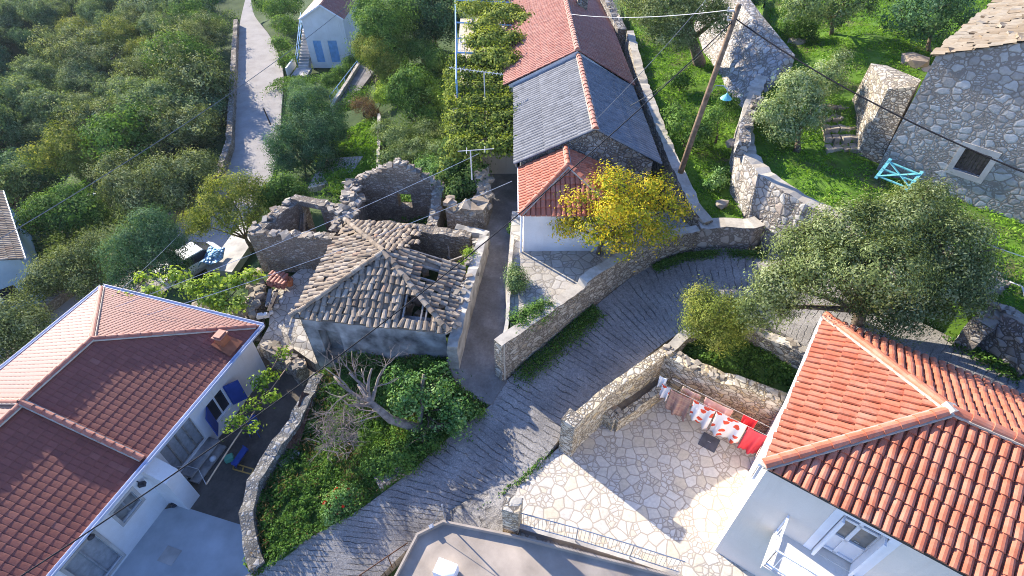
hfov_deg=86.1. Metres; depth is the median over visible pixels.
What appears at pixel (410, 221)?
weeds
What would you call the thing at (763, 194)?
terrace wall
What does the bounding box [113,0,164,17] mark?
grove tree
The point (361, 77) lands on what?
garden path
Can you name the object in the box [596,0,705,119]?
power cable
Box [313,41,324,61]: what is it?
door
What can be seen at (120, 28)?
grove tree
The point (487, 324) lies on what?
lane
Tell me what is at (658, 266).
weeds
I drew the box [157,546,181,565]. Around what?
manhole cover
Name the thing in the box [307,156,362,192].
garden paving
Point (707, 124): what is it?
fig shrub
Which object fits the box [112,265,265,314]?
grape vine
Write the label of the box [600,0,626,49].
passage wall
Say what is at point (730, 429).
hanging towel
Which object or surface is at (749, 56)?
slope wall
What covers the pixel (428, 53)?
shrub
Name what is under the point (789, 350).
stone wall
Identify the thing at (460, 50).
ladder
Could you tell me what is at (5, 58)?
grove tree
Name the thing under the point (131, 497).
window
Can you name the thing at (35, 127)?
grove tree
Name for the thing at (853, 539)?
door
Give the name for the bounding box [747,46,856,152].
carob tree
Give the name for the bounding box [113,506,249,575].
yard slab
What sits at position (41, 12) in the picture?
grove tree
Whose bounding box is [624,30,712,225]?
passage wall
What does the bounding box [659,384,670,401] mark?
hanging cloth
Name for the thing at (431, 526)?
steel post
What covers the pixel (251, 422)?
plastic chair
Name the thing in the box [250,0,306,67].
shrub
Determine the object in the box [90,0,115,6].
grove tree
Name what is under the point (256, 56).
valley road
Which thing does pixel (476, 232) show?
lane corner wall
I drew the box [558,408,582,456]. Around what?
gate pillar
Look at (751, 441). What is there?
hanging cloth
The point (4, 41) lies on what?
grove tree
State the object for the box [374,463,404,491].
verge block
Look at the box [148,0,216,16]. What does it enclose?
grove tree
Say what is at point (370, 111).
dry bush
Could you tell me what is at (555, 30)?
red roofed house
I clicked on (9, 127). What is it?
grove tree
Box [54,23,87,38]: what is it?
grove tree
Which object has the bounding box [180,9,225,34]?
grove tree
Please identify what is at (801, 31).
shrub
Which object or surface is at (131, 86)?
grove tree
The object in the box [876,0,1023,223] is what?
stone house
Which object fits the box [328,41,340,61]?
door
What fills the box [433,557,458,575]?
water tank
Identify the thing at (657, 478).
courtyard paving
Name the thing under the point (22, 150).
grove tree
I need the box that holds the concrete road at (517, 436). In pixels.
[245,248,1023,575]
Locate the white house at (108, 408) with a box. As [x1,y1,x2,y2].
[0,284,266,575]
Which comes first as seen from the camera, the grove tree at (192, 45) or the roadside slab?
the roadside slab
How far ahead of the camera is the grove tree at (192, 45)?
50.21 m
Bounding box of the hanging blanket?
[665,390,690,421]
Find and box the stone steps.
[819,104,857,153]
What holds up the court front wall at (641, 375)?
on the courtyard paving at (657, 478)
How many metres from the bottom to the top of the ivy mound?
1.396 m
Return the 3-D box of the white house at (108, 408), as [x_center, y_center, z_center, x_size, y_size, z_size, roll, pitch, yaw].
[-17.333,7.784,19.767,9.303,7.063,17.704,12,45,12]
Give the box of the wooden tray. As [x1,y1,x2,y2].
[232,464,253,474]
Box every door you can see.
[64,536,120,575]
[160,418,203,469]
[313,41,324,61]
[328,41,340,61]
[823,516,882,562]
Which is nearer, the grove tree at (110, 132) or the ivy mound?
the ivy mound
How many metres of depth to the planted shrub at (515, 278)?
22.31 m
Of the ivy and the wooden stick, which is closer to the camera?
the wooden stick
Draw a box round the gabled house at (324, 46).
[285,0,359,77]
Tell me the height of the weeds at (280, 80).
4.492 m
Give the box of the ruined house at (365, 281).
[288,217,488,368]
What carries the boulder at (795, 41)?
on the terrace at (842, 160)
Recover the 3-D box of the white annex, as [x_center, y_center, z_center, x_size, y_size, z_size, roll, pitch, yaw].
[2.474,-3.494,24.903,4.479,4.714,4.013,0,44,0]
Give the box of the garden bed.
[681,324,797,392]
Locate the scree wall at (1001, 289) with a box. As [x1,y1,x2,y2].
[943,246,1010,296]
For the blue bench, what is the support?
on the house yard at (221, 493)
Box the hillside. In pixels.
[0,0,761,575]
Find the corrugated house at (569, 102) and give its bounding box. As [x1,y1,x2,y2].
[513,53,661,209]
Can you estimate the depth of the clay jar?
27.20 m
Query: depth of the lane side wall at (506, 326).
21.77 m
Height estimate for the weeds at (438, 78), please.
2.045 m
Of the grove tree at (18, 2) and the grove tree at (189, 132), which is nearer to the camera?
the grove tree at (189, 132)
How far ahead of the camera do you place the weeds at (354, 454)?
20.17 m
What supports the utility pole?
on the passage wall at (671, 162)
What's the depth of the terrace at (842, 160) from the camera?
25.42 m
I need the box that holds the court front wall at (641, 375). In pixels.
[576,344,664,445]
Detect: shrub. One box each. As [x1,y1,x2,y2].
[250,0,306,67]
[252,169,316,214]
[282,75,335,105]
[318,52,362,86]
[365,73,395,111]
[368,115,445,164]
[403,34,453,74]
[412,150,451,185]
[457,246,479,271]
[500,258,532,296]
[505,293,558,333]
[660,99,712,151]
[663,65,696,91]
[695,89,744,143]
[697,164,732,192]
[752,0,779,8]
[774,10,824,46]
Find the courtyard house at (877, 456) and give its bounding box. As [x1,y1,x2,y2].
[715,311,1023,575]
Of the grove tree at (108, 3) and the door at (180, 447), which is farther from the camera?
the grove tree at (108, 3)
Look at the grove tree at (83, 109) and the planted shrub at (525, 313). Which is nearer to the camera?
the planted shrub at (525, 313)
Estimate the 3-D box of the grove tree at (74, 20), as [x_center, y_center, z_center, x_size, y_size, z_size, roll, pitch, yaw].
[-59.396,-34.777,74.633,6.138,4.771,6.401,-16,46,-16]
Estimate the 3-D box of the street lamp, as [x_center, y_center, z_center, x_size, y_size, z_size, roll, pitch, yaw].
[8.944,-8.308,23.254,0.920,0.560,0.488,0,44,0]
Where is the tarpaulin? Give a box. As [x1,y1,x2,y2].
[198,246,224,265]
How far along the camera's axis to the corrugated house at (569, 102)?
26.54 m
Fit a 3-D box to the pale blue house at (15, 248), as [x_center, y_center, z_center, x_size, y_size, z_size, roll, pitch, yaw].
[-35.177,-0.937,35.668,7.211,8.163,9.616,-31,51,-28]
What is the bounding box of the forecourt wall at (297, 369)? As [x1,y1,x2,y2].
[260,340,309,385]
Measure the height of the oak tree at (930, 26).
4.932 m
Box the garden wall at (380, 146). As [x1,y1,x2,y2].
[376,114,383,168]
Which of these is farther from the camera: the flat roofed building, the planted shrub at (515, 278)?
the planted shrub at (515, 278)
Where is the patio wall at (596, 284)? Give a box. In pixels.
[494,225,699,381]
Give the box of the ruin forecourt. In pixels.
[256,269,332,370]
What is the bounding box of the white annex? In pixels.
[517,144,625,252]
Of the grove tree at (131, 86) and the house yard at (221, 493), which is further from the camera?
the grove tree at (131, 86)
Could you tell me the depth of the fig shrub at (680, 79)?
31.33 m
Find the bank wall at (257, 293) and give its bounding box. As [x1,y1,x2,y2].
[192,267,266,342]
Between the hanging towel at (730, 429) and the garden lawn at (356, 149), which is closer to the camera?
the hanging towel at (730, 429)
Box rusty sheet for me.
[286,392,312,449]
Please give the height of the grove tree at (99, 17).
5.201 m
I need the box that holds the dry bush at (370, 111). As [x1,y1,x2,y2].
[349,91,381,120]
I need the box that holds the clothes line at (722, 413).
[680,392,766,435]
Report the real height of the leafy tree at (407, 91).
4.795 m
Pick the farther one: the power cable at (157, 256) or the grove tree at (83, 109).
the grove tree at (83, 109)
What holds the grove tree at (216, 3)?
on the hillside
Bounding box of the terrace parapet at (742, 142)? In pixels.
[733,95,763,157]
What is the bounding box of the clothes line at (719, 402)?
[673,379,770,427]
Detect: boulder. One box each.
[715,199,728,209]
[725,138,734,148]
[787,38,805,44]
[901,52,929,68]
[919,65,930,71]
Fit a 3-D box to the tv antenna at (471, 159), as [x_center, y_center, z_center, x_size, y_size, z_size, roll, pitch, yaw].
[-1.690,-5.885,26.142,1.700,1.668,0.603,0,44,0]
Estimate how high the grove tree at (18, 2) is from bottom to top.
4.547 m
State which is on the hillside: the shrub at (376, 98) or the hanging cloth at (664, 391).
the shrub at (376, 98)
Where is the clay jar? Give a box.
[287,276,292,286]
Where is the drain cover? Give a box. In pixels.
[698,432,719,452]
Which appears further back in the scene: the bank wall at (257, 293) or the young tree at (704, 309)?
the bank wall at (257, 293)
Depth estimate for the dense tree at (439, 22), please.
46.05 m
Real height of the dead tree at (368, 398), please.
3.715 m
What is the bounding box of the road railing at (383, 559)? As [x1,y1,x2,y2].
[358,542,407,575]
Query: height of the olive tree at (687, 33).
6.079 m
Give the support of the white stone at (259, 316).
on the hillside
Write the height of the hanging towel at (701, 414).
1.207 m
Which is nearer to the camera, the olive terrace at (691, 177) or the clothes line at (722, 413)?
the clothes line at (722, 413)
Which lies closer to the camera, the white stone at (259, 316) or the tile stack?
the white stone at (259, 316)
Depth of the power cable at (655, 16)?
25.96 m
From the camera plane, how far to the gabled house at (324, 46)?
53.88 m
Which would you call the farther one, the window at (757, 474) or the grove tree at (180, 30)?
the grove tree at (180, 30)
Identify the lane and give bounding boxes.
[450,174,517,406]
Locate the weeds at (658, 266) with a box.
[651,246,767,273]
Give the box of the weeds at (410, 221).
[393,200,428,223]
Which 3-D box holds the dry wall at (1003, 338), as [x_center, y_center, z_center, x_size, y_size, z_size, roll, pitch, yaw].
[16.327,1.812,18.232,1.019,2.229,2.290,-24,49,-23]
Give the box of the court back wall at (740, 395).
[659,344,787,434]
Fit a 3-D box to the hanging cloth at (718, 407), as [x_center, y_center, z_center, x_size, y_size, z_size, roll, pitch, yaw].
[7.274,4.323,19.467,1.005,0.713,0.231,24,49,23]
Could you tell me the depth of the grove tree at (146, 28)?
63.92 m
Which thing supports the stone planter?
on the courtyard paving at (657, 478)
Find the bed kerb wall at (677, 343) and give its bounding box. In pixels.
[667,323,702,352]
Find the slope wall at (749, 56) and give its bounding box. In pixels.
[694,0,794,107]
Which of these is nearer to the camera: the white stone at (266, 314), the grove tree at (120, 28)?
the white stone at (266, 314)
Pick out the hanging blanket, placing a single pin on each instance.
(677, 404)
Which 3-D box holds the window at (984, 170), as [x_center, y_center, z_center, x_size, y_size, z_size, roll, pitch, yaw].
[18.460,-5.051,21.944,1.320,1.370,0.260,35,53,31]
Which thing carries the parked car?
on the hillside
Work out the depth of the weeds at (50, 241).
39.58 m
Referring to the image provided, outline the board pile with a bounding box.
[265,289,279,310]
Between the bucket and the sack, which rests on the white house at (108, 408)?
the sack
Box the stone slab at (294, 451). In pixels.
[278,450,299,467]
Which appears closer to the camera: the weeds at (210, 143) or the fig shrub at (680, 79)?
the fig shrub at (680, 79)
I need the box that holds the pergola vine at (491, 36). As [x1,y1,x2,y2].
[450,0,534,69]
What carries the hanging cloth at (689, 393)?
hanging from the clothes line at (719, 402)
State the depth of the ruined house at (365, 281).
22.51 m
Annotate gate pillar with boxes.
[502,493,522,534]
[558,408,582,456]
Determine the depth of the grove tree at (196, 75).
47.71 m
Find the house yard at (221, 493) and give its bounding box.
[165,357,322,523]
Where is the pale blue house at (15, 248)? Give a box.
[0,190,47,313]
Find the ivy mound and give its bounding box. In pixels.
[350,387,492,485]
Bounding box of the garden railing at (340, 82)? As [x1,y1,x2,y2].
[329,61,357,101]
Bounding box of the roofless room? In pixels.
[247,194,343,271]
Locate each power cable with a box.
[0,2,351,238]
[20,22,731,575]
[115,225,187,294]
[116,153,478,306]
[148,181,511,314]
[572,9,734,17]
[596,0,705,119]
[630,31,726,105]
[736,19,1023,172]
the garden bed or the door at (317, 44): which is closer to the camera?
the garden bed
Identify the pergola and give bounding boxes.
[455,0,510,97]
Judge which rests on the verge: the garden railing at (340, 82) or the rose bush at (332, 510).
the rose bush at (332, 510)
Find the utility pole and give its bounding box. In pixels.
[678,3,741,173]
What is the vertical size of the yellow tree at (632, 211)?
4.282 m
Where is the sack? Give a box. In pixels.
[209,455,215,461]
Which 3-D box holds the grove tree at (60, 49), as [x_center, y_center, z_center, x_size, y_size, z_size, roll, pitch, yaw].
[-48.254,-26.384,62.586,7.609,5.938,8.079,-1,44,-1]
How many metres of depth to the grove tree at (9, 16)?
77.86 m
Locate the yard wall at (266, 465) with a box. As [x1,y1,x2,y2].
[238,372,324,572]
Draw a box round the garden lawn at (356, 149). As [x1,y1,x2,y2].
[315,119,377,196]
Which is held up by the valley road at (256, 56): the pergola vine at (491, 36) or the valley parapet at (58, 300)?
the valley parapet at (58, 300)
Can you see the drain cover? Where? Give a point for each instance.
(709, 442)
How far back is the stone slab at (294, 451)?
20.73 m
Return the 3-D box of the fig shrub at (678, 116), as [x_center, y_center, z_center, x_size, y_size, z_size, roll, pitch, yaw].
[8.872,-8.358,28.059,2.460,2.205,3.920,0,44,0]
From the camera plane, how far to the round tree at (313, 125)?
36.24 m
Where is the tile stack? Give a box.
[266,270,288,289]
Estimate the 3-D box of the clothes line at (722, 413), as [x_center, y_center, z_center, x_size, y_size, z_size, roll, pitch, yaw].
[7.048,4.239,19.286,4.000,0.011,0.011,26,49,24]
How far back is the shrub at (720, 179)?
26.28 m
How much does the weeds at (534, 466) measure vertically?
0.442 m
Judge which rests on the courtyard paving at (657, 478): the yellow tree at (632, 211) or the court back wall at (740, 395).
the court back wall at (740, 395)
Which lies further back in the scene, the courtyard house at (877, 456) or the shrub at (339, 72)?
the shrub at (339, 72)
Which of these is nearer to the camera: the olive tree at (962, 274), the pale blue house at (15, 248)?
the olive tree at (962, 274)
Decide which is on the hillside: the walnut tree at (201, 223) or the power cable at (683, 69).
the walnut tree at (201, 223)
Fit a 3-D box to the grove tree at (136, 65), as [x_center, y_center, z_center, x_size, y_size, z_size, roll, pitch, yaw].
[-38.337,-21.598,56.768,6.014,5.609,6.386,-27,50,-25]
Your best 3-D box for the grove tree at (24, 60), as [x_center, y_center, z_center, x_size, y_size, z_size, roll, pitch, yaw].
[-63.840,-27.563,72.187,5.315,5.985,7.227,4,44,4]
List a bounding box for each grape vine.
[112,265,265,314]
[220,345,292,439]
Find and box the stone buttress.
[852,63,920,163]
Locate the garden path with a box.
[337,65,373,106]
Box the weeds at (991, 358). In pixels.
[941,331,1023,385]
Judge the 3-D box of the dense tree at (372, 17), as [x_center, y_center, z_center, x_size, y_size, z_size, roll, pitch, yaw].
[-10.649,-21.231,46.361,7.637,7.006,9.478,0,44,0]
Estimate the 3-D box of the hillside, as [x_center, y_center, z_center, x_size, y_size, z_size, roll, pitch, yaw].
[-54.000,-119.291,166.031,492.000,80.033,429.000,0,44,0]
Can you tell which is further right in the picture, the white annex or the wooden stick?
the white annex
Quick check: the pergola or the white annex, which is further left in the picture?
the pergola
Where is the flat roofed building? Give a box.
[394,520,677,575]
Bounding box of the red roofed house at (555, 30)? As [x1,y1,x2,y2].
[503,0,634,94]
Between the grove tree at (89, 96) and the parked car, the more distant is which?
the grove tree at (89, 96)
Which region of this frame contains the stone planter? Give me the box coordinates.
[602,378,667,431]
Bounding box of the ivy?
[431,134,493,203]
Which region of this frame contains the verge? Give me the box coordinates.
[246,356,487,568]
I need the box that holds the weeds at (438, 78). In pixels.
[337,59,450,167]
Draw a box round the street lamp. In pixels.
[711,85,731,100]
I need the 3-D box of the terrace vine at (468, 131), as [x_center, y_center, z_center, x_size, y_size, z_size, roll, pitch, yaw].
[-1.826,-10.157,31.865,5.753,3.433,13.089,0,44,0]
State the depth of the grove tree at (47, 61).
72.63 m
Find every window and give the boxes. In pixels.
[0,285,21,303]
[113,491,139,521]
[206,388,230,420]
[744,456,765,498]
[944,141,1001,183]
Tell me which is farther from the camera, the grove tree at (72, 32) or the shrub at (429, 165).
the grove tree at (72, 32)
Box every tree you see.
[0,0,24,29]
[0,24,14,47]
[0,45,15,76]
[0,71,49,131]
[0,75,43,91]
[0,99,36,152]
[0,142,55,166]
[0,147,67,201]
[0,156,51,211]
[0,288,62,364]
[1,54,46,82]
[5,26,38,52]
[6,59,77,92]
[6,224,120,306]
[7,84,81,128]
[11,119,101,180]
[12,0,46,20]
[12,174,116,238]
[14,0,67,32]
[18,117,64,146]
[19,19,95,64]
[26,38,51,63]
[37,90,123,146]
[41,24,124,71]
[47,0,78,15]
[48,0,70,16]
[48,57,110,96]
[52,14,93,31]
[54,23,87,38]
[58,39,132,80]
[62,89,100,116]
[70,95,176,165]
[72,0,113,25]
[80,14,140,57]
[83,144,231,222]
[86,72,150,105]
[86,202,200,293]
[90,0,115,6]
[90,7,117,29]
[100,71,180,129]
[103,0,122,13]
[108,48,161,83]
[110,2,150,38]
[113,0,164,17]
[120,34,151,58]
[125,72,228,135]
[130,94,225,152]
[131,11,170,38]
[131,44,160,63]
[134,38,242,104]
[136,27,223,80]
[142,11,218,64]
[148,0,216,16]
[153,0,213,32]
[170,9,229,46]
[171,166,275,251]
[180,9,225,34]
[207,0,221,11]
[255,85,354,180]
[301,330,443,463]
[343,0,430,85]
[349,32,401,92]
[376,60,446,128]
[380,357,479,459]
[400,0,466,47]
[547,158,699,271]
[610,0,740,66]
[671,270,760,366]
[725,169,1023,352]
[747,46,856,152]
[775,0,887,35]
[871,0,988,51]
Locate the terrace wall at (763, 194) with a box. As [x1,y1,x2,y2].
[729,75,905,288]
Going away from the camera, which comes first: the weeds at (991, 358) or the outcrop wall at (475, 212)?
the weeds at (991, 358)
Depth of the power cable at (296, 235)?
24.38 m
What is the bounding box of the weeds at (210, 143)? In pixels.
[194,8,240,157]
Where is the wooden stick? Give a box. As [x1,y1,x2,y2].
[206,362,290,484]
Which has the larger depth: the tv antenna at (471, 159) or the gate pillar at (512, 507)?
the tv antenna at (471, 159)
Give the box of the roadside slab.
[206,222,251,276]
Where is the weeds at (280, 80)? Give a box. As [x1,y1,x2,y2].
[251,68,411,221]
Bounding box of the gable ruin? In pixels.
[334,157,446,226]
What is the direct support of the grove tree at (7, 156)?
on the hillside
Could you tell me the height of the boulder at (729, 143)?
0.336 m
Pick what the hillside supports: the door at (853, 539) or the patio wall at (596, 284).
the patio wall at (596, 284)
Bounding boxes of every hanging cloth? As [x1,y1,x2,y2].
[657,376,666,386]
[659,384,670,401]
[680,386,700,404]
[703,397,733,417]
[737,428,766,453]
[741,415,757,429]
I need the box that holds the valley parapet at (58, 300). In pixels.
[34,19,239,317]
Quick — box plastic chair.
[246,414,262,437]
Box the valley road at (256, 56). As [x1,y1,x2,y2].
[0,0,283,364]
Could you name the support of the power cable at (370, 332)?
attached to the utility pole
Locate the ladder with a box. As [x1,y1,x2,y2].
[460,35,464,71]
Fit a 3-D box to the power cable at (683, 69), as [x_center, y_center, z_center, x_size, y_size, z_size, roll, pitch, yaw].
[7.158,-9.516,23.929,3.819,4.397,0.027,29,51,27]
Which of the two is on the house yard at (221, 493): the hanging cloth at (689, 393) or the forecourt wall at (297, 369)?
the forecourt wall at (297, 369)
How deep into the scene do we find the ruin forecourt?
25.82 m
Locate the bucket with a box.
[224,453,234,463]
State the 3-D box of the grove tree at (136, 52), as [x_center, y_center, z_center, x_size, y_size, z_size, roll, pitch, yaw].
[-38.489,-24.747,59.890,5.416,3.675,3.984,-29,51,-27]
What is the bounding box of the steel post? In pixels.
[428,504,445,529]
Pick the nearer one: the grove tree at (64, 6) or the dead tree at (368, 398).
the dead tree at (368, 398)
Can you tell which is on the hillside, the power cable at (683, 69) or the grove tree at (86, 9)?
the grove tree at (86, 9)
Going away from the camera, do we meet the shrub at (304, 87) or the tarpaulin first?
the tarpaulin
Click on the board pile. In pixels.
(272, 299)
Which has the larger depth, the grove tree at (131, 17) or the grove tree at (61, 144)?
the grove tree at (131, 17)
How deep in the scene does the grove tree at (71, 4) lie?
84.73 m
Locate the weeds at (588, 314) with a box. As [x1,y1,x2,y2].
[512,304,607,391]
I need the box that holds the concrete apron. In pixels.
[442,477,519,531]
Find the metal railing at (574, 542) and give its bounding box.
[519,513,684,574]
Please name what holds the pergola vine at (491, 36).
on the pergola
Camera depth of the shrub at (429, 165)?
31.81 m
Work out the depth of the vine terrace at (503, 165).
30.41 m
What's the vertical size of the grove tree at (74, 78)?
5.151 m
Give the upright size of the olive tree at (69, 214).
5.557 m
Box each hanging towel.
[689,400,715,428]
[709,411,746,443]
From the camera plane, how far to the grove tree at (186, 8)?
63.50 m
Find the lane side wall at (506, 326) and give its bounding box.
[503,236,513,379]
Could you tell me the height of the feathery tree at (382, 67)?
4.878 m
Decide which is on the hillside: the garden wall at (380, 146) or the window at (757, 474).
the garden wall at (380, 146)
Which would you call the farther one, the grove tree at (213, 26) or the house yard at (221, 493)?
the grove tree at (213, 26)
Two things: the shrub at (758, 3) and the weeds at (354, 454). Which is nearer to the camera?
the weeds at (354, 454)
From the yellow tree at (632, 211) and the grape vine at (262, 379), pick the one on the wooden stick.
the grape vine at (262, 379)
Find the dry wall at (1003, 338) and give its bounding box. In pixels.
[952,299,1023,376]
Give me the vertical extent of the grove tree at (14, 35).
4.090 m
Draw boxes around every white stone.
[256,312,263,319]
[263,312,269,318]
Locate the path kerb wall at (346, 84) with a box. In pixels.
[330,63,359,109]
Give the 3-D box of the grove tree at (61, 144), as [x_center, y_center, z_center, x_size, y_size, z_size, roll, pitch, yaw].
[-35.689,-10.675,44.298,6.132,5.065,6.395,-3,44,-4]
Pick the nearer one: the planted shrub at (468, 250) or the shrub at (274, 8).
the planted shrub at (468, 250)
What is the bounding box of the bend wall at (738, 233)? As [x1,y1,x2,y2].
[695,216,764,250]
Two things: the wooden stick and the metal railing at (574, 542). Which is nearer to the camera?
the metal railing at (574, 542)
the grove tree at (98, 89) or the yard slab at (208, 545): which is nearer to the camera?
the yard slab at (208, 545)
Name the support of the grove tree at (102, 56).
on the hillside
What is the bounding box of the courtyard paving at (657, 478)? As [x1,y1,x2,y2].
[516,397,755,575]
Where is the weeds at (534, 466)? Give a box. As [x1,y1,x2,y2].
[471,450,552,512]
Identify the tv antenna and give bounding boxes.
[449,67,502,96]
[458,148,493,179]
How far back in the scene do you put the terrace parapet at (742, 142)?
25.31 m
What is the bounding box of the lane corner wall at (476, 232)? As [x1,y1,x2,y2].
[455,224,489,246]
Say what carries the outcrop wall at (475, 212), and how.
on the hillside
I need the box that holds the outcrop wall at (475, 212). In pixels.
[443,166,494,229]
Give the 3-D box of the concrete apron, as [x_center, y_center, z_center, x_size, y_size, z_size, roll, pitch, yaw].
[-1.052,7.584,18.710,2.642,0.810,2.000,0,44,0]
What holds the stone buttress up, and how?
on the terrace at (842, 160)
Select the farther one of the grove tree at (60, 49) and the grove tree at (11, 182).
the grove tree at (60, 49)
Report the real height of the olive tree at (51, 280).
4.592 m
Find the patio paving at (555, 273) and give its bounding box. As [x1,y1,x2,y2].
[506,211,688,327]
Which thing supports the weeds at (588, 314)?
on the concrete road at (517, 436)
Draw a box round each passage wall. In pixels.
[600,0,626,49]
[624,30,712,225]
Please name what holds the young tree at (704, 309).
on the garden bed
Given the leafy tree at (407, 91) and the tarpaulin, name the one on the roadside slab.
the tarpaulin
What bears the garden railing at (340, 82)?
on the path kerb wall at (346, 84)
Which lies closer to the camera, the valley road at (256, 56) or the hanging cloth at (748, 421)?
the hanging cloth at (748, 421)
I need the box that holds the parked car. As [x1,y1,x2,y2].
[153,241,220,288]
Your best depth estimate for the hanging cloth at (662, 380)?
20.06 m
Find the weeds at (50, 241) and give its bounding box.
[19,178,171,312]
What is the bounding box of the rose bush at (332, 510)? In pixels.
[316,480,366,532]
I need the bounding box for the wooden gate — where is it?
[874,158,923,189]
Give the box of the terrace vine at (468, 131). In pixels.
[431,50,520,182]
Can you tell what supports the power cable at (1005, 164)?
attached to the utility pole
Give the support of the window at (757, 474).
in the courtyard house at (877, 456)
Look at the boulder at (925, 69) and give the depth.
28.08 m
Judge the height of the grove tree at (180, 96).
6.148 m
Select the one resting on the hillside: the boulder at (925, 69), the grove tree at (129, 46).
the grove tree at (129, 46)
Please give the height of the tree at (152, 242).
5.617 m
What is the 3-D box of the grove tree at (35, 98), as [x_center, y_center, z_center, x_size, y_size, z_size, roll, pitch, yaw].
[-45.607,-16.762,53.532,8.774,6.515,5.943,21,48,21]
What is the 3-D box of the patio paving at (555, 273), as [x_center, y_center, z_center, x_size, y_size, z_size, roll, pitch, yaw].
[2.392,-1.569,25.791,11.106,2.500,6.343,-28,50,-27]
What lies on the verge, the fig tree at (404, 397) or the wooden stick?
the fig tree at (404, 397)
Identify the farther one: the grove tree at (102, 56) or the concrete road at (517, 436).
the grove tree at (102, 56)
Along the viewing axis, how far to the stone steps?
25.88 m
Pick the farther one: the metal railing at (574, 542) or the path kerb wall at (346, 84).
the path kerb wall at (346, 84)
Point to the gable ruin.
(365, 188)
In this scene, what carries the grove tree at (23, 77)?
on the hillside
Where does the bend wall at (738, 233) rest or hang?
on the hillside
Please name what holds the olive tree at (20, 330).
on the hillside
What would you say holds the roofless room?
on the hillside
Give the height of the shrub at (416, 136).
3.049 m
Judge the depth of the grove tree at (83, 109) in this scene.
44.93 m
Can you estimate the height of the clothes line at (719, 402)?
0.011 m
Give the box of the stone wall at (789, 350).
[742,324,807,369]
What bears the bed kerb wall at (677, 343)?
on the garden bed
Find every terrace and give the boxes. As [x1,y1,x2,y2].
[451,19,516,173]
[620,0,755,217]
[753,0,1023,336]
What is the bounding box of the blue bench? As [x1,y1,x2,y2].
[231,445,248,467]
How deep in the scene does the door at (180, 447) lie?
21.45 m
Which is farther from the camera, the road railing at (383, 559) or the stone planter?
the stone planter
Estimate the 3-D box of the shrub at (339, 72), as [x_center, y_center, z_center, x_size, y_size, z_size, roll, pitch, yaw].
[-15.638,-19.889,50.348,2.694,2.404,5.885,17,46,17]
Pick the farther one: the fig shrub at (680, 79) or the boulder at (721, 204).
the fig shrub at (680, 79)
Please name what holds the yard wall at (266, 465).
on the hillside
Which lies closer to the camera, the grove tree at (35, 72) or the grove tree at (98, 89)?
the grove tree at (98, 89)
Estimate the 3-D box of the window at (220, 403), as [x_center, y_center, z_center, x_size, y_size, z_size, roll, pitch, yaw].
[-12.298,4.885,22.893,0.360,1.320,1.018,0,44,0]
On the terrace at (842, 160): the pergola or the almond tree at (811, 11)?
the almond tree at (811, 11)
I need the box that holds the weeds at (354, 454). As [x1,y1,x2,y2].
[250,352,486,575]
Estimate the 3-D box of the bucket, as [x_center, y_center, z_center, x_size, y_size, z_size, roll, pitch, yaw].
[-11.573,6.965,22.413,0.350,0.250,0.280,-21,47,-20]

